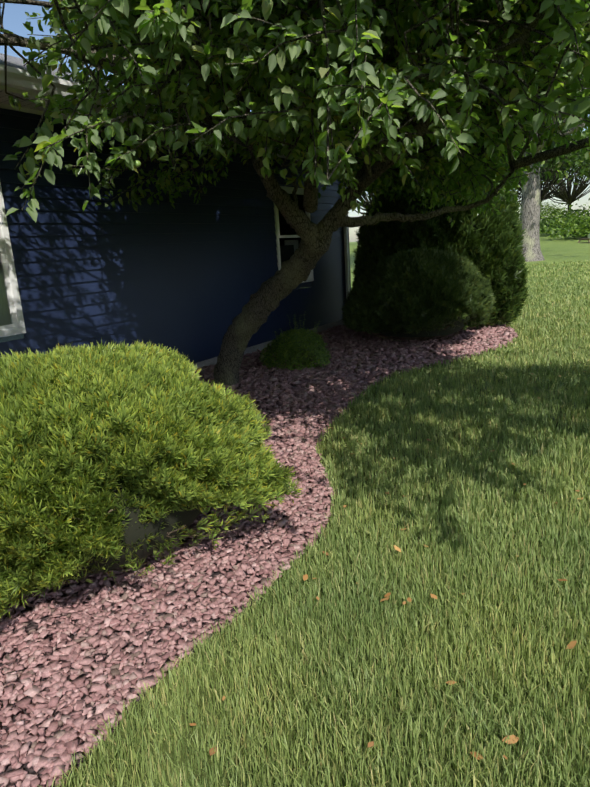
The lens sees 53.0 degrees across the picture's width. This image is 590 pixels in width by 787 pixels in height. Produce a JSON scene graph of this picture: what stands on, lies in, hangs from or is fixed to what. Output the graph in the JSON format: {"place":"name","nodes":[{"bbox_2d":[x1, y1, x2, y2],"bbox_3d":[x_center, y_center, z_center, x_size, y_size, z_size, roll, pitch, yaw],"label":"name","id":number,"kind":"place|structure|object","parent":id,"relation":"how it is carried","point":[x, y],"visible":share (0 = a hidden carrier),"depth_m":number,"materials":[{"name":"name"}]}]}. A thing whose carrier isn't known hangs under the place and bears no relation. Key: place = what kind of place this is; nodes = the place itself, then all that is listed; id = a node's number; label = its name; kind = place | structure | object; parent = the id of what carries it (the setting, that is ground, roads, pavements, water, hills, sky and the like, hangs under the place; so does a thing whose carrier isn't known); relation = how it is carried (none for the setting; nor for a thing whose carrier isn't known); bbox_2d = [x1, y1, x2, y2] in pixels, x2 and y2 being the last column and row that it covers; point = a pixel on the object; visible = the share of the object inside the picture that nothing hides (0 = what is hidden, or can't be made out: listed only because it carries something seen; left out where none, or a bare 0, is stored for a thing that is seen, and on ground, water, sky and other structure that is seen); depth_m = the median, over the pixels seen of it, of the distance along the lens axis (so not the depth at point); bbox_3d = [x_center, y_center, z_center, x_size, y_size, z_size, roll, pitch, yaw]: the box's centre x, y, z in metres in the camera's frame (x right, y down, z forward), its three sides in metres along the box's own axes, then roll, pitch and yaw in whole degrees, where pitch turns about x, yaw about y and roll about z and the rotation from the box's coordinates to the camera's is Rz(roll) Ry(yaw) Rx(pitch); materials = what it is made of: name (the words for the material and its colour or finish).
{"place":"outdoors","nodes":[
{"label":"outdoors","id":0,"kind":"place"},
{"bbox_2d":[0,233,589,786],"bbox_3d":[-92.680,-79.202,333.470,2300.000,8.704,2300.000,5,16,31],"label":"ground","id":1,"kind":"structure","parent":0,"point":[566,249],"depth_m":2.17,"materials":[{"name":"green plant"}]},
{"bbox_2d":[0,339,307,620],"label":"bush","id":2,"kind":"object","parent":1,"relation":"on","point":[162,401],"depth_m":2.45,"materials":[{"name":"green plant"}]},
{"bbox_2d":[0,329,514,786],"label":"mulch bed base","id":3,"kind":"object","parent":1,"relation":"on","point":[31,625],"visible":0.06,"depth_m":2.49,"materials":[{"name":"soil"}]},
{"bbox_2d":[0,322,517,786],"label":"mulch stones","id":4,"kind":"object","parent":3,"relation":"on","point":[119,670],"visible":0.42,"depth_m":2.65,"materials":[{"name":"pink gravel"}]},
{"bbox_2d":[259,316,330,369],"bbox_3d":[0.055,-0.679,7.551,0.994,0.675,0.977,5,16,31],"label":"plant","id":5,"kind":"object","parent":4,"relation":"on","point":[280,349],"depth_m":7.32,"materials":[{"name":"green plant"}]},
{"bbox_2d":[275,314,319,342],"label":"plant stems","id":6,"kind":"object","parent":5,"relation":"attached to","point":[297,327],"visible":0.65,"depth_m":7.43,"materials":[{"name":"green plant"}]},
{"bbox_2d":[349,171,529,327],"bbox_3d":[2.530,-2.763,10.142,3.060,3.193,2.980,5,16,31],"label":"large shrub","id":7,"kind":"object","parent":4,"relation":"on","point":[507,273],"depth_m":9.04,"materials":[{"name":"green plant"}]},
{"bbox_2d":[194,320,344,369],"bbox_3d":[-3.952,0.990,3.523,0.294,0.442,19.150,5,16,31],"label":"foundation","id":8,"kind":"object","parent":1,"relation":"on","point":[213,361],"depth_m":8.72,"materials":[{"name":"concrete"}]},
{"bbox_2d":[0,108,350,363],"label":"house siding","id":9,"kind":"object","parent":8,"relation":"on","point":[187,275],"visible":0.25,"depth_m":6.70,"materials":[{"name":"blue wood"}]},
{"bbox_2d":[0,183,25,336],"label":"window","id":10,"kind":"structure","parent":9,"relation":"attached to","point":[11,319],"depth_m":5.28,"materials":[{"name":"white plastic"}]},
{"bbox_2d":[0,53,302,160],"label":"eave","id":11,"kind":"object","parent":9,"relation":"attached to","point":[20,79],"depth_m":5.00,"materials":[{"name":"white plastic"}]},
{"bbox_2d":[273,186,313,282],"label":"window","id":12,"kind":"structure","parent":9,"relation":"attached to","point":[288,239],"depth_m":9.16,"materials":[{"name":"white plastic"}]},
{"bbox_2d":[342,182,349,297],"bbox_3d":[0.942,-2.720,10.854,0.057,2.660,0.080,5,16,31],"label":"downspout","id":13,"kind":"object","parent":9,"relation":"attached to","point":[346,254],"visible":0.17,"depth_m":10.88,"materials":[{"name":"white metal"}]},
{"bbox_2d":[0,0,589,385],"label":"tree","id":14,"kind":"object","parent":1,"relation":"on","point":[341,46],"depth_m":3.17,"materials":[{"name":"plant"}]},
{"bbox_2d":[134,118,444,175],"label":"green apples","id":15,"kind":"object","parent":14,"relation":"hanging from","point":[137,163],"visible":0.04,"depth_m":2.85,"materials":[{"name":"green food"}]},
{"bbox_2d":[190,362,584,759],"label":"fallen leaves","id":16,"kind":"object","parent":1,"relation":"on","point":[571,645],"visible":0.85,"depth_m":2.10,"materials":[{"name":"orange plant"}]},
{"bbox_2d":[341,247,494,341],"bbox_3d":[1.855,-1.453,8.751,2.215,1.422,2.301,5,16,31],"label":"round shrub","id":17,"kind":"object","parent":1,"relation":"on","point":[426,286],"depth_m":8.01,"materials":[{"name":"green plant"}]},
{"bbox_2d":[516,49,589,261],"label":"tree","id":18,"kind":"object","parent":1,"relation":"on","point":[530,210],"visible":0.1,"depth_m":26.99,"materials":[{"name":"grey plant"}]},
{"bbox_2d":[540,199,568,230],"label":"tree","id":19,"kind":"object","parent":1,"relation":"on","point":[545,208],"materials":[{"name":"green plant"}]},
{"bbox_2d":[540,198,589,238],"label":"garden shrubs","id":20,"kind":"object","parent":1,"relation":"on","point":[574,225],"visible":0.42,"depth_m":45.96,"materials":[{"name":"green plant"}]},
{"bbox_2d":[0,0,589,241],"label":"sky","id":21,"kind":"structure","parent":0,"point":[14,16],"materials":[{"name":"white"}]},
{"bbox_2d":[354,188,376,213],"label":"tree","id":22,"kind":"object","parent":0,"point":[367,201],"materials":[{"name":"green plant"}]},
{"bbox_2d":[504,147,550,182],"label":"tree leaves","id":23,"kind":"object","parent":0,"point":[542,162],"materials":[{"name":"green plant"}]},
{"bbox_2d":[510,174,572,204],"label":"tree","id":24,"kind":"object","parent":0,"point":[521,192],"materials":[{"name":"green plant"}]},
{"bbox_2d":[511,128,589,207],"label":"tree","id":25,"kind":"object","parent":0,"point":[544,193],"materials":[{"name":"plant"}]},
{"bbox_2d":[541,128,589,219],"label":"tree","id":26,"kind":"object","parent":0,"point":[566,195],"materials":[{"name":"plant"}]},
{"bbox_2d":[572,132,589,170],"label":"tree leaves","id":27,"kind":"object","parent":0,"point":[588,148],"visible":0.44,"depth_m":50.65,"materials":[{"name":"green plant"}]},
{"bbox_2d":[575,126,589,172],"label":"tree leaves","id":28,"kind":"object","parent":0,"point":[583,170],"visible":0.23,"depth_m":80.30,"materials":[{"name":"green plant"}]}
]}

